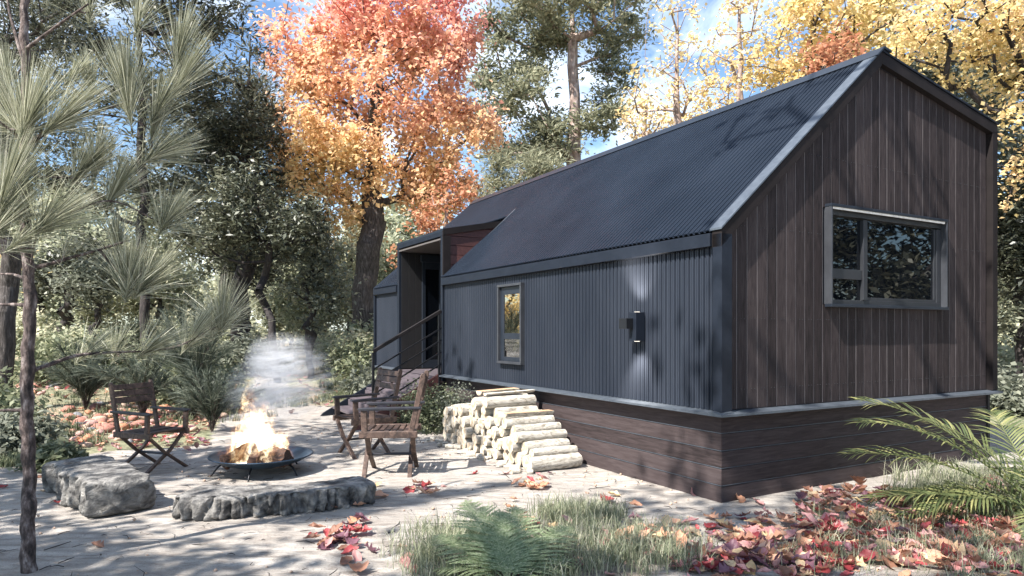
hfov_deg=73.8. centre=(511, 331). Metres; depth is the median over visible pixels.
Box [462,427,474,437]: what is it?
firewood log
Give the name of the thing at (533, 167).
young pine
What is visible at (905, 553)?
fallen leaf
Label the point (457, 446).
wood chunk
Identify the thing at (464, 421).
firewood log
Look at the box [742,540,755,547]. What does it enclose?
fallen leaf
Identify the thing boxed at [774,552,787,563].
fallen leaf
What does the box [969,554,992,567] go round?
fallen leaf
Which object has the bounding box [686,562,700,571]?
fallen leaf
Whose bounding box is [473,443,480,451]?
firewood log
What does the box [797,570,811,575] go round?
fallen leaf
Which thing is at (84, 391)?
feathery sapling
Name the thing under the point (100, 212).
background tree
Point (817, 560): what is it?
fallen leaf
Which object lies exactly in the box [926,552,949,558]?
fallen leaf
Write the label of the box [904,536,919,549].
fallen leaf
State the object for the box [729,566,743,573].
fallen leaf
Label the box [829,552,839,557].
fallen leaf
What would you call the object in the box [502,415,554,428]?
firewood log
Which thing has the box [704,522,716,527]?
fallen leaf
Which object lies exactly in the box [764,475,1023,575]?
grass
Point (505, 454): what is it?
firewood log
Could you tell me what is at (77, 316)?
background tree
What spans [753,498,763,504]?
fallen leaf
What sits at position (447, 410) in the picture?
firewood log
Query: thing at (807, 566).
fallen leaf
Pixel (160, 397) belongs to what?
leafy shrub
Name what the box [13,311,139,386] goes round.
leafy shrub
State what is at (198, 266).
background tree
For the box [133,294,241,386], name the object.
feathery sapling
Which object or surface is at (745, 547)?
fallen leaf
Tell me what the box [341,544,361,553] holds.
fallen leaf
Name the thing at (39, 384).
river stone
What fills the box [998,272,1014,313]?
background tree
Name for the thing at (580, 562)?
fallen leaf
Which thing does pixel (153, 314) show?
background tree
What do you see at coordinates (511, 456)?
firewood log
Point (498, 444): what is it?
firewood log
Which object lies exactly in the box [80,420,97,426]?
river stone
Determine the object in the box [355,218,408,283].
woodland tree
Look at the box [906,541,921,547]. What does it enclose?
fallen leaf
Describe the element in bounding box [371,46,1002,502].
black cabin
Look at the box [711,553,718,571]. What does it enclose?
fallen leaf
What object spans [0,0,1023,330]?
sky
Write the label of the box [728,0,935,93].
yellow tree
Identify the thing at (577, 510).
grass
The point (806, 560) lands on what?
fallen leaf
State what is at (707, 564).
fallen leaf
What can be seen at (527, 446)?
firewood log
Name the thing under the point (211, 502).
stone bench
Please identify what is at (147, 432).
folding chair
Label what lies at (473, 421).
firewood log
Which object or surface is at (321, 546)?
fallen leaf
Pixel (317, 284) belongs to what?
woodland tree
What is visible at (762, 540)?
fallen leaf
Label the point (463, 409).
firewood log
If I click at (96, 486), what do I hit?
stone bench
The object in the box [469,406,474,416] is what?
firewood log
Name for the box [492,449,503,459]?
firewood log
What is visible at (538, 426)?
firewood log
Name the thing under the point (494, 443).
firewood log
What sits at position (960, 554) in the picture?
fallen leaf
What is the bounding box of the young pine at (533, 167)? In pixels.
[457,128,579,203]
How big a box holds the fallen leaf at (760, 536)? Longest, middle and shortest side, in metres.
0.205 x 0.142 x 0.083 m
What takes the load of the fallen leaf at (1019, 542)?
on the leaf litter at (750, 532)
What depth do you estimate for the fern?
4.50 m
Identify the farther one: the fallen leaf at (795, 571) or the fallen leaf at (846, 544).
the fallen leaf at (846, 544)
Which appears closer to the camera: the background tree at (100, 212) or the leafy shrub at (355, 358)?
the leafy shrub at (355, 358)
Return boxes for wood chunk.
[445,444,452,448]
[453,443,461,448]
[467,452,475,456]
[510,468,519,473]
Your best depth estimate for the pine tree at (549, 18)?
29.77 m
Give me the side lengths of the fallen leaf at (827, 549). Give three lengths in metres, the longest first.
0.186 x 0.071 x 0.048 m
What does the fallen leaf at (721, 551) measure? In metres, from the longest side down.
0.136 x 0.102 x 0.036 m
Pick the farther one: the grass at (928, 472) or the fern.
the grass at (928, 472)
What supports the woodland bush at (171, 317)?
on the ground at (206, 549)
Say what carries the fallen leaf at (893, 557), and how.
on the ground at (206, 549)
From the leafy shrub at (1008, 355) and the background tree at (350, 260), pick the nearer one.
the leafy shrub at (1008, 355)
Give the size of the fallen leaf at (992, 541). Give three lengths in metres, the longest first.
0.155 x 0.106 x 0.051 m
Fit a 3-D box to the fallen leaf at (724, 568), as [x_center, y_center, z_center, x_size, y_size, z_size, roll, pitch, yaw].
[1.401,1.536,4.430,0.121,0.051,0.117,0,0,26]
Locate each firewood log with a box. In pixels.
[443,428,447,439]
[444,406,453,414]
[445,425,453,432]
[451,416,459,427]
[452,436,457,443]
[453,406,458,415]
[458,404,470,415]
[459,426,462,435]
[460,415,470,427]
[460,436,471,448]
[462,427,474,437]
[467,441,473,449]
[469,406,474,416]
[470,417,477,427]
[471,398,482,409]
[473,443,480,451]
[474,410,480,418]
[474,424,480,433]
[474,435,481,443]
[480,421,485,428]
[480,445,492,455]
[481,406,493,415]
[481,429,486,435]
[481,435,487,444]
[482,395,535,407]
[483,437,492,445]
[484,393,527,396]
[484,415,495,428]
[487,429,491,437]
[487,448,493,457]
[491,426,502,438]
[492,439,496,448]
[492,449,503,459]
[493,405,537,416]
[494,410,536,426]
[496,438,503,449]
[499,426,509,436]
[501,436,509,449]
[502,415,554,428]
[503,450,508,460]
[507,438,521,452]
[508,452,516,463]
[509,429,513,437]
[512,422,560,433]
[514,429,566,442]
[515,452,523,465]
[521,438,569,454]
[522,454,529,468]
[525,452,582,471]
[529,445,577,456]
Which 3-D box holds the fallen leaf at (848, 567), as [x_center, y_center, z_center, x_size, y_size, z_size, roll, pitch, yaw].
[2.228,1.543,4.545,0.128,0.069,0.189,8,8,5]
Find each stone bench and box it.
[41,455,155,517]
[172,476,376,520]
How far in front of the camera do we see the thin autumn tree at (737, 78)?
19.90 m
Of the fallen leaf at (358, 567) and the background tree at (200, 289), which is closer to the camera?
the fallen leaf at (358, 567)
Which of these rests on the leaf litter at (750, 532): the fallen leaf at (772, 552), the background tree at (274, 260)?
the fallen leaf at (772, 552)
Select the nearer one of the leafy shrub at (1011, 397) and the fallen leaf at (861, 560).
the fallen leaf at (861, 560)
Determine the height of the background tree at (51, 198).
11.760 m
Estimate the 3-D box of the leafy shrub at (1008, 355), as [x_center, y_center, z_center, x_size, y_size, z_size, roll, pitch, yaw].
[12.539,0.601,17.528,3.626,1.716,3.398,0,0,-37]
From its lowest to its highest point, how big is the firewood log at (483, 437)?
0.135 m
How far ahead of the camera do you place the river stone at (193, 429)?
10.76 m
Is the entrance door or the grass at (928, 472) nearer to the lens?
the grass at (928, 472)
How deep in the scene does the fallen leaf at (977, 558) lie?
4.51 m
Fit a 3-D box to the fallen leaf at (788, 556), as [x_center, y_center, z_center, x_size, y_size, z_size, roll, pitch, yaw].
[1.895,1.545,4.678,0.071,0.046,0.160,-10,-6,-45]
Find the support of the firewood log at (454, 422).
on the firewood log
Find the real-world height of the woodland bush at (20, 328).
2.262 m
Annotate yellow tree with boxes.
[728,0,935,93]
[870,0,1023,218]
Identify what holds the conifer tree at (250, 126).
on the ground at (206, 549)
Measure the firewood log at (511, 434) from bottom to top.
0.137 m
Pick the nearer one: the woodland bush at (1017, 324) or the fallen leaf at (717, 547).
the fallen leaf at (717, 547)
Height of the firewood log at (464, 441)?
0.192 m
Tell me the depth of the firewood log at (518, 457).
8.03 m
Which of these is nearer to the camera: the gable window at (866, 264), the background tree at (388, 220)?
the gable window at (866, 264)
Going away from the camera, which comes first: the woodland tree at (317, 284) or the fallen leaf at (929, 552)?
the fallen leaf at (929, 552)
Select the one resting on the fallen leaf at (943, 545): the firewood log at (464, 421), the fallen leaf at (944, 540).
the fallen leaf at (944, 540)
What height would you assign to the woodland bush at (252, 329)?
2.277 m
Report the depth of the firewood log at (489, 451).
8.57 m
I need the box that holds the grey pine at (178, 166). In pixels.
[100,44,313,296]
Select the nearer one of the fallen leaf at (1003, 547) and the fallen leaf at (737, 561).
the fallen leaf at (737, 561)
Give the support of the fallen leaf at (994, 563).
on the leaf litter at (750, 532)
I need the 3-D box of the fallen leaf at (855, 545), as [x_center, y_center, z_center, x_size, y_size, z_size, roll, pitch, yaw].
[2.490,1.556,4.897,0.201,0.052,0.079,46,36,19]
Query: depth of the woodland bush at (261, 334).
42.41 m
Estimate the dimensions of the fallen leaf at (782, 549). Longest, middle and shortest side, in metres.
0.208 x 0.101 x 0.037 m
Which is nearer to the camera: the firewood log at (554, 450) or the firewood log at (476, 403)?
the firewood log at (554, 450)
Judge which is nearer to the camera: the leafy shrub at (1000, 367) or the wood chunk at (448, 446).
the wood chunk at (448, 446)
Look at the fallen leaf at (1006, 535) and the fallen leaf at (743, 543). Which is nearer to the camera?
the fallen leaf at (743, 543)
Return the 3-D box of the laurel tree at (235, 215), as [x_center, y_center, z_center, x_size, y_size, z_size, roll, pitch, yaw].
[-7.101,-1.683,17.974,5.412,6.400,3.353,0,0,0]
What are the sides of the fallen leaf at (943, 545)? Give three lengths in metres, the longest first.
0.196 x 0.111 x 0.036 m
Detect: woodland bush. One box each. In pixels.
[15,304,57,354]
[36,319,114,350]
[105,313,166,349]
[150,299,212,334]
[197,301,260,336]
[249,318,267,341]
[292,334,323,349]
[293,324,330,343]
[294,325,340,343]
[321,322,372,362]
[324,308,372,354]
[998,307,1019,350]
[998,310,1016,350]
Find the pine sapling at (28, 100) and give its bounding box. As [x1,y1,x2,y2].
[0,0,277,573]
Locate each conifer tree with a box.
[0,0,274,349]
[133,27,341,342]
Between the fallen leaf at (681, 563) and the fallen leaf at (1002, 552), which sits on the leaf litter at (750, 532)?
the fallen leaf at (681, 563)
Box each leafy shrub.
[0,365,61,423]
[0,372,74,425]
[0,390,74,456]
[6,431,88,472]
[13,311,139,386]
[96,321,236,384]
[117,349,255,403]
[154,312,265,349]
[155,354,248,406]
[175,369,265,413]
[206,321,306,374]
[312,326,348,358]
[316,325,372,369]
[323,335,372,383]
[326,359,376,393]
[361,348,376,374]
[385,371,469,434]
[430,381,481,433]
[990,360,1023,416]
[998,329,1014,373]
[998,363,1014,388]
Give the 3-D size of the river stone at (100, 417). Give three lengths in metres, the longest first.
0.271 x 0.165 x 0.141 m
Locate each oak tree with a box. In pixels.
[385,149,494,271]
[795,18,888,74]
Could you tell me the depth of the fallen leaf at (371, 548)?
4.94 m
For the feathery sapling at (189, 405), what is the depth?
12.06 m
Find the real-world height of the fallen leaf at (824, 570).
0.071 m
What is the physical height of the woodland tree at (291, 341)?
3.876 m
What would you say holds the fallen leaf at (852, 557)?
on the ground at (206, 549)
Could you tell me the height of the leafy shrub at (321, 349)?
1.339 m
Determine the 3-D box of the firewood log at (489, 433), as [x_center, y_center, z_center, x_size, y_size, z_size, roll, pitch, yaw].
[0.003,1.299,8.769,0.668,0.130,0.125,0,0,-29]
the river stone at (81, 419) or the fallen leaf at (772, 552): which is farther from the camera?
the river stone at (81, 419)
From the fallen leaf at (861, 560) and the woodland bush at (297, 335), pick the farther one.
the woodland bush at (297, 335)
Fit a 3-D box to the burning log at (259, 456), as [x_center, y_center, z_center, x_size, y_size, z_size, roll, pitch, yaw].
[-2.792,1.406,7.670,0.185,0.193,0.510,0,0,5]
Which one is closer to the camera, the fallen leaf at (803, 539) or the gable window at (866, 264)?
the fallen leaf at (803, 539)
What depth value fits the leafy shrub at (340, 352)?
21.13 m
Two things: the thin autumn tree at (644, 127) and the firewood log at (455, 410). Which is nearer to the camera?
the firewood log at (455, 410)
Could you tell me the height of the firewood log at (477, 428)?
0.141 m
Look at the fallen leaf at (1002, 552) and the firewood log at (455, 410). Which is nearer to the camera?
the fallen leaf at (1002, 552)
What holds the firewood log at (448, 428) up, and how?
on the firewood log
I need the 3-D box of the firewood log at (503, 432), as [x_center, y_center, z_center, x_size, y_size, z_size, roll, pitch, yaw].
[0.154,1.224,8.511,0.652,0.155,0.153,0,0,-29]
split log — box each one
[476,387,518,394]
[483,389,534,395]
[501,409,553,416]
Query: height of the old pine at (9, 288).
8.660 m
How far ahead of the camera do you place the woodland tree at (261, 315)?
33.58 m
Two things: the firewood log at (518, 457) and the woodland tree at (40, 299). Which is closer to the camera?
the firewood log at (518, 457)
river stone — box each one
[34,382,44,386]
[35,390,45,395]
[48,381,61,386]
[72,418,85,424]
[75,431,83,435]
[79,442,92,447]
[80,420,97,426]
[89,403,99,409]
[92,416,107,419]
[100,425,114,432]
[120,423,128,429]
[128,415,137,420]
[133,420,143,425]
[190,427,197,431]
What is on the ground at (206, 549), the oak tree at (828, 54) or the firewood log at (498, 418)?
the oak tree at (828, 54)
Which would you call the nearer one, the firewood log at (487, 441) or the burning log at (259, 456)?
the burning log at (259, 456)
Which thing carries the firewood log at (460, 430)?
on the firewood log
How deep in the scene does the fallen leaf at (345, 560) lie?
4.72 m
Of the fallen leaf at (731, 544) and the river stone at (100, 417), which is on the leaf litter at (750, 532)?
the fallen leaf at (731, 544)
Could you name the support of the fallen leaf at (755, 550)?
on the leaf litter at (750, 532)
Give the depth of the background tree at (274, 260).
52.46 m
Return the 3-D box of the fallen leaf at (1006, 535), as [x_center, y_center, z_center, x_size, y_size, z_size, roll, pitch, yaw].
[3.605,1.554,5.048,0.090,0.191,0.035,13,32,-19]
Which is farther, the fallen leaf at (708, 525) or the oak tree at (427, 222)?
the oak tree at (427, 222)
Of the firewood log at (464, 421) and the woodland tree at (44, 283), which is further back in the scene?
the woodland tree at (44, 283)
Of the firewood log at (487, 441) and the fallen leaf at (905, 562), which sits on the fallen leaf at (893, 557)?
the fallen leaf at (905, 562)
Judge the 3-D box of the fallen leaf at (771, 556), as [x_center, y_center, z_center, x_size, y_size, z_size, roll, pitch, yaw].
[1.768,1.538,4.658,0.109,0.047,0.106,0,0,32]
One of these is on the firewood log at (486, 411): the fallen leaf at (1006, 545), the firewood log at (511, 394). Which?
the firewood log at (511, 394)
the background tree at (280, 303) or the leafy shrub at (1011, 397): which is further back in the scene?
the background tree at (280, 303)
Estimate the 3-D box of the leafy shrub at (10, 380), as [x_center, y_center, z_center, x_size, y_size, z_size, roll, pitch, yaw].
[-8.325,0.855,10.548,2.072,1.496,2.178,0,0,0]
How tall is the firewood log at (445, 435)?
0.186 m
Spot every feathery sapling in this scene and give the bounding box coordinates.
[37,337,142,409]
[66,340,198,412]
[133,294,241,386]
[156,374,229,417]
[170,355,270,431]
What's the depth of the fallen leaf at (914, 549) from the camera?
4.83 m
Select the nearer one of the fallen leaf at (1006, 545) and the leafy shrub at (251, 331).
the fallen leaf at (1006, 545)
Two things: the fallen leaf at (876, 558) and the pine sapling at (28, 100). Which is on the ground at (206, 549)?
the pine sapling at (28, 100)
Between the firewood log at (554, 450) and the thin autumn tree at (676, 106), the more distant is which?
the thin autumn tree at (676, 106)
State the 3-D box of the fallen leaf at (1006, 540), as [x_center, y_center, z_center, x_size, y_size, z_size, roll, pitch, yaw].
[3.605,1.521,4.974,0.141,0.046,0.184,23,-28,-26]
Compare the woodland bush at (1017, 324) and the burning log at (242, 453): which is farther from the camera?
the woodland bush at (1017, 324)
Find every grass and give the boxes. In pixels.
[0,372,338,468]
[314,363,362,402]
[374,489,720,575]
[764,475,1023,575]
[865,453,1023,525]
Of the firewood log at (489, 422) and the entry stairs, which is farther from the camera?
the entry stairs
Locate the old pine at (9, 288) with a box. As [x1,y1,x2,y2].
[0,0,122,388]
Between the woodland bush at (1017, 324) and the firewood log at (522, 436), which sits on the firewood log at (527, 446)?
the firewood log at (522, 436)
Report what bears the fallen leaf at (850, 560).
on the leaf litter at (750, 532)
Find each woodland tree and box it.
[18,233,69,330]
[19,215,114,335]
[34,237,163,336]
[180,231,289,331]
[248,277,297,346]
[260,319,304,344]
[266,215,366,378]
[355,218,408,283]
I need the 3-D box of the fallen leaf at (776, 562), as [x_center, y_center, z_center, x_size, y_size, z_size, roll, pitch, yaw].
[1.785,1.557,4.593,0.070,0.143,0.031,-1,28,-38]
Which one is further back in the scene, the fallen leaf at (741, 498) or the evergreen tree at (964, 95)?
the evergreen tree at (964, 95)
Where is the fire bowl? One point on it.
(298, 453)
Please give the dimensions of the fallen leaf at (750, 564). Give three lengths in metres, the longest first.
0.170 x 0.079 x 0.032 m
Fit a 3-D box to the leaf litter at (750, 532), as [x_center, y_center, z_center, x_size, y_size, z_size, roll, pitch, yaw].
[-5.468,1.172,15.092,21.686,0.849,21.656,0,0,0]
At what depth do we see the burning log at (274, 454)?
7.53 m
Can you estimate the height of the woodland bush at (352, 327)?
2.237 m
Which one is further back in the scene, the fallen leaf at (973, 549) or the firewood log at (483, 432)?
the firewood log at (483, 432)
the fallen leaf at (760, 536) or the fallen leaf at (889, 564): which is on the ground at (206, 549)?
the fallen leaf at (889, 564)
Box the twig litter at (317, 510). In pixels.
[0,429,905,575]
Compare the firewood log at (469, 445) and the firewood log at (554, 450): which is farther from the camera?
the firewood log at (469, 445)
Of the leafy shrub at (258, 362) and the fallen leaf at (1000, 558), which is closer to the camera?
the fallen leaf at (1000, 558)
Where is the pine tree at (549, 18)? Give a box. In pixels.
[441,0,663,174]
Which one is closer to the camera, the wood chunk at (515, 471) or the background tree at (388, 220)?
the wood chunk at (515, 471)
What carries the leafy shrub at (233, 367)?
on the ground at (206, 549)
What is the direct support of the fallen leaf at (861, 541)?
on the leaf litter at (750, 532)
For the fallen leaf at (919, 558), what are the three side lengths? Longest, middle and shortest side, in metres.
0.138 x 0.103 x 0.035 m
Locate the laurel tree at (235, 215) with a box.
[136,146,345,382]
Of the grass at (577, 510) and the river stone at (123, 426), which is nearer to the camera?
the grass at (577, 510)
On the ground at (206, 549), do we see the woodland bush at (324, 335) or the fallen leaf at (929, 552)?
the woodland bush at (324, 335)
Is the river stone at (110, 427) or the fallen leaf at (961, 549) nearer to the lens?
the fallen leaf at (961, 549)
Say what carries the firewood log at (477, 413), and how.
on the firewood log at (473, 421)
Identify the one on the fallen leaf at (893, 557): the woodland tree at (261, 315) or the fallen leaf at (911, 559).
the fallen leaf at (911, 559)
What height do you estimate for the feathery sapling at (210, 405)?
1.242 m
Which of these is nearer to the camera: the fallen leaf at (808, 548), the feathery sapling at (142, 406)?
the fallen leaf at (808, 548)
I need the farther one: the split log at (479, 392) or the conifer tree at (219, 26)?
the conifer tree at (219, 26)
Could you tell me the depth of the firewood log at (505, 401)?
8.71 m
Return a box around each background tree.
[0,219,58,327]
[12,162,108,329]
[33,223,139,334]
[55,168,135,319]
[99,166,218,333]
[122,286,180,319]
[166,260,208,313]
[192,253,252,313]
[197,251,258,318]
[249,188,320,337]
[266,212,353,352]
[305,200,392,331]
[336,187,418,284]
[378,187,456,275]
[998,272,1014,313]
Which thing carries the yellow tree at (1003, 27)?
on the ground at (206, 549)
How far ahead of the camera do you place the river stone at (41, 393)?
14.26 m
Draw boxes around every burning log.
[219,442,258,469]
[247,445,278,462]
[265,446,293,467]
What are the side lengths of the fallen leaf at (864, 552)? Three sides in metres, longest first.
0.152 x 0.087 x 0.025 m
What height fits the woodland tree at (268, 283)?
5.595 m
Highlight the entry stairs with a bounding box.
[320,310,441,429]
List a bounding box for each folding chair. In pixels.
[108,380,190,473]
[332,367,401,459]
[357,370,428,477]
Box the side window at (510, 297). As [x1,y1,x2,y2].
[497,282,524,364]
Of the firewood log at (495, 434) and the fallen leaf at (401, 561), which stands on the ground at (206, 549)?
the fallen leaf at (401, 561)
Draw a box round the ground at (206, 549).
[0,331,1023,575]
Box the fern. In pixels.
[432,499,577,575]
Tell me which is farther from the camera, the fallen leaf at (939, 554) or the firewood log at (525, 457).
the firewood log at (525, 457)
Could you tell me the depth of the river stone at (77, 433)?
10.31 m
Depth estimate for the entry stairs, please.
11.73 m
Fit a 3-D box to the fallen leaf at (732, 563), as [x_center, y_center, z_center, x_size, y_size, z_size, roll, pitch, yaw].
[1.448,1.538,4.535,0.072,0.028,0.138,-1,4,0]
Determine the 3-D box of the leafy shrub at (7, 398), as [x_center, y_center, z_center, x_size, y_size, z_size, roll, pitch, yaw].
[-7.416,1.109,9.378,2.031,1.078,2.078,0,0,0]
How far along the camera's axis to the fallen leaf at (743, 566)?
4.46 m
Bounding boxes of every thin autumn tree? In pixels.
[614,12,688,140]
[622,0,721,124]
[672,0,778,120]
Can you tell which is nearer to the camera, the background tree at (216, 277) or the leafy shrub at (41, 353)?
the leafy shrub at (41, 353)
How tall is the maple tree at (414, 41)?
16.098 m
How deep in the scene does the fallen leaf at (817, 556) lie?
4.61 m
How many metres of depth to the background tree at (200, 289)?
73.55 m
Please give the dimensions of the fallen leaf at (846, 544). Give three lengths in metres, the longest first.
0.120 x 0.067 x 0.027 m
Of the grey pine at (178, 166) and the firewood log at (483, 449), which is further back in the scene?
the grey pine at (178, 166)
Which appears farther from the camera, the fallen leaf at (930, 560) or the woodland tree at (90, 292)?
the woodland tree at (90, 292)
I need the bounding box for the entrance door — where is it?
[420,255,440,367]
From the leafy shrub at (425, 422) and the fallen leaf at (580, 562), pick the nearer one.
the fallen leaf at (580, 562)
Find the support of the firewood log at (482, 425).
on the firewood log
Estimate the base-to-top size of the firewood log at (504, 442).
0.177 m
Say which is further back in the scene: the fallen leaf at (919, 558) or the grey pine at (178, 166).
the grey pine at (178, 166)
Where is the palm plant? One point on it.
(953, 494)
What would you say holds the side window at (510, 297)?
in the black cabin
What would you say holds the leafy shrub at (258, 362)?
on the ground at (206, 549)
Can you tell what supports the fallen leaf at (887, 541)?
on the fallen leaf
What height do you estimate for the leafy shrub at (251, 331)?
1.890 m
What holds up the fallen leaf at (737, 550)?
on the fallen leaf at (741, 554)
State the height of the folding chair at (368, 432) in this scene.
1.163 m
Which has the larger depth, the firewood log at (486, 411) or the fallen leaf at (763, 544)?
the firewood log at (486, 411)
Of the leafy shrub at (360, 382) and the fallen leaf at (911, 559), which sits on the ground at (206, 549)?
the leafy shrub at (360, 382)
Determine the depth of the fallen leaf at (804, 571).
4.47 m
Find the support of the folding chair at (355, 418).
on the ground at (206, 549)
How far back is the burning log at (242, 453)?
7.53 m
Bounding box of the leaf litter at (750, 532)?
[40,355,1023,575]
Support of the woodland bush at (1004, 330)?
on the ground at (206, 549)
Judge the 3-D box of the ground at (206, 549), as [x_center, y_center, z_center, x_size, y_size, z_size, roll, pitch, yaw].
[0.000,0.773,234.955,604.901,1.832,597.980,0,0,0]
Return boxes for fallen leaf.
[317,542,333,549]
[325,537,332,545]
[337,544,347,549]
[339,556,352,564]
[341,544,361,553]
[348,560,368,571]
[352,548,361,561]
[364,542,379,552]
[375,490,390,496]
[399,554,409,567]
[402,484,415,492]
[421,480,429,487]
[567,555,582,564]
[600,493,614,499]
[608,491,620,495]
[629,499,641,505]
[669,559,686,566]
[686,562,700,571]
[687,541,707,559]
[700,561,716,568]
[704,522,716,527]
[706,542,712,549]
[709,545,733,553]
[710,560,719,568]
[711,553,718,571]
[716,547,730,555]
[718,561,738,572]
[724,539,741,558]
[724,559,735,566]
[725,549,747,556]
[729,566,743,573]
[731,547,741,557]
[735,557,754,571]
[736,493,745,502]
[736,563,750,571]
[737,541,748,551]
[738,541,760,550]
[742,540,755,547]
[744,559,755,574]
[745,541,769,555]
[746,546,769,560]
[748,551,767,560]
[751,536,767,544]
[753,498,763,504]
[756,546,776,554]
[756,567,771,571]
[758,531,776,544]
[762,553,779,560]
[773,555,782,568]
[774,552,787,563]
[775,546,788,554]
[778,564,792,575]
[783,552,793,559]
[785,557,804,560]
[789,564,796,575]
[790,549,815,570]
[795,546,802,554]
[795,559,804,569]
[796,533,811,543]
[797,564,812,567]
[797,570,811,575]
[800,563,817,575]
[805,544,825,554]
[806,555,821,563]
[810,553,824,558]
[811,560,830,572]
[815,535,822,545]
[816,562,839,567]
[818,545,832,552]
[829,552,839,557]
[836,555,856,570]
[840,540,851,548]
[843,559,861,563]
[845,555,855,563]
[850,541,863,547]
[851,543,874,551]
[855,537,869,544]
[856,556,866,566]
[858,549,877,560]
[868,550,882,560]
[873,539,893,548]
[881,555,896,569]
[884,552,905,565]
[894,555,917,564]
[897,556,918,566]
[899,544,911,550]
[899,550,912,555]
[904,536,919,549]
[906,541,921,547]
[912,548,926,555]
[912,553,926,564]
[917,557,940,563]
[926,548,940,556]
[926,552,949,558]
[935,536,955,551]
[935,558,953,570]
[941,542,956,555]
[951,563,970,572]
[952,539,965,557]
[954,558,977,565]
[956,552,970,565]
[966,545,985,555]
[967,554,980,561]
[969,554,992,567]
[980,537,996,547]
[981,548,1007,561]
[985,559,1003,567]
[993,548,1009,555]
[994,535,1017,542]
[995,533,1008,544]
[996,543,1010,551]
[1005,544,1019,550]
[1007,536,1022,546]
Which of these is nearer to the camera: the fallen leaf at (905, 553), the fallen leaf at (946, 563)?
the fallen leaf at (946, 563)
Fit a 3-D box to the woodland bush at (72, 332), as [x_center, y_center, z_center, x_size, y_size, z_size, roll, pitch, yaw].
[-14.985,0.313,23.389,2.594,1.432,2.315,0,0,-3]
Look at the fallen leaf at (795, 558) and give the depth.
4.57 m
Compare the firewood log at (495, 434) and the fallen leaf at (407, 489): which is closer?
the fallen leaf at (407, 489)
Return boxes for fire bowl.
[207,446,313,481]
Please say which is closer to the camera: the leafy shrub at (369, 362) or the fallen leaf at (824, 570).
the fallen leaf at (824, 570)
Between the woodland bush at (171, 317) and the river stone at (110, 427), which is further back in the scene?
the woodland bush at (171, 317)
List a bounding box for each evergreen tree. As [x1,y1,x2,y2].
[885,14,1023,192]
[998,127,1023,380]
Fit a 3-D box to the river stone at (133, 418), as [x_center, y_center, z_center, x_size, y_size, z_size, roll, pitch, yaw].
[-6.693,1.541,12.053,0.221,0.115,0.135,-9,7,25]
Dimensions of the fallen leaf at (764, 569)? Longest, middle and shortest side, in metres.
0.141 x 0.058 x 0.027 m
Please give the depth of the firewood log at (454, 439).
9.50 m
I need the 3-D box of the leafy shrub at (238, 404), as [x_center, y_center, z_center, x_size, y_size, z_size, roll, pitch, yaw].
[-5.714,1.183,13.477,1.619,0.893,1.754,0,0,0]
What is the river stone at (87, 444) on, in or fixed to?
on the ground at (206, 549)
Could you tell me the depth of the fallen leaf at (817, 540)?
4.99 m
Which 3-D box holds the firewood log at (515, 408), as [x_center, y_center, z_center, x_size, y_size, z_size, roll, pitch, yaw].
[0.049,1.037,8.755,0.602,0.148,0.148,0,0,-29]
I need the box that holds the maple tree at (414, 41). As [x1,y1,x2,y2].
[240,0,521,338]
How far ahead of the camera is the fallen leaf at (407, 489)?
6.75 m
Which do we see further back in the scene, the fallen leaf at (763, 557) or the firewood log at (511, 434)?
the firewood log at (511, 434)
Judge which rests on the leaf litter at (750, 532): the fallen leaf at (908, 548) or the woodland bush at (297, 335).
the fallen leaf at (908, 548)
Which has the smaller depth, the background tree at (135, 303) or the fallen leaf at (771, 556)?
the fallen leaf at (771, 556)
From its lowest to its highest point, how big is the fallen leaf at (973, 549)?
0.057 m
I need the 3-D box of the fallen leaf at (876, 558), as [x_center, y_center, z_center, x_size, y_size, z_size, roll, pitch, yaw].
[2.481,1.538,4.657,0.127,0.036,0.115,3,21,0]
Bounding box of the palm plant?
[838,396,1023,537]
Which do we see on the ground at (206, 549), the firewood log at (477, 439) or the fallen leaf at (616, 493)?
the fallen leaf at (616, 493)
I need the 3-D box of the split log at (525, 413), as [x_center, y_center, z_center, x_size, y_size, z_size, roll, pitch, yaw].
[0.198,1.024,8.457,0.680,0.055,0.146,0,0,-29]
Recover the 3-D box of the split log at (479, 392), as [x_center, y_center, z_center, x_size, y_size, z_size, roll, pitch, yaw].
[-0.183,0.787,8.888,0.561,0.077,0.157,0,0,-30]
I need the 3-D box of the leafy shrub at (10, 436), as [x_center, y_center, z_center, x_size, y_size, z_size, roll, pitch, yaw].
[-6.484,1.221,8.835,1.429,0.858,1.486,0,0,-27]
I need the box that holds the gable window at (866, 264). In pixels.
[823,203,948,309]
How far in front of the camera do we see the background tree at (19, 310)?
29.81 m
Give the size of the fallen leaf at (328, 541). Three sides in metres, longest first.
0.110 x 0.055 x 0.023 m
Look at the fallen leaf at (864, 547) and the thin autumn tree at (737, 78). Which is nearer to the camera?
the fallen leaf at (864, 547)
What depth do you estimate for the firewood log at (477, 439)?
8.90 m
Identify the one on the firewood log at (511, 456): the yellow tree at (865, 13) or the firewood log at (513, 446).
the firewood log at (513, 446)
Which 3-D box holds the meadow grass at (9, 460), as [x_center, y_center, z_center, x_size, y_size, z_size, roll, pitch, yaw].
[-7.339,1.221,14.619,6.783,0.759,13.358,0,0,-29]
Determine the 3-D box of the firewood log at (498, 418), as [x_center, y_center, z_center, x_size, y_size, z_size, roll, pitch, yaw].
[0.100,1.098,8.607,0.654,0.194,0.185,0,0,-29]

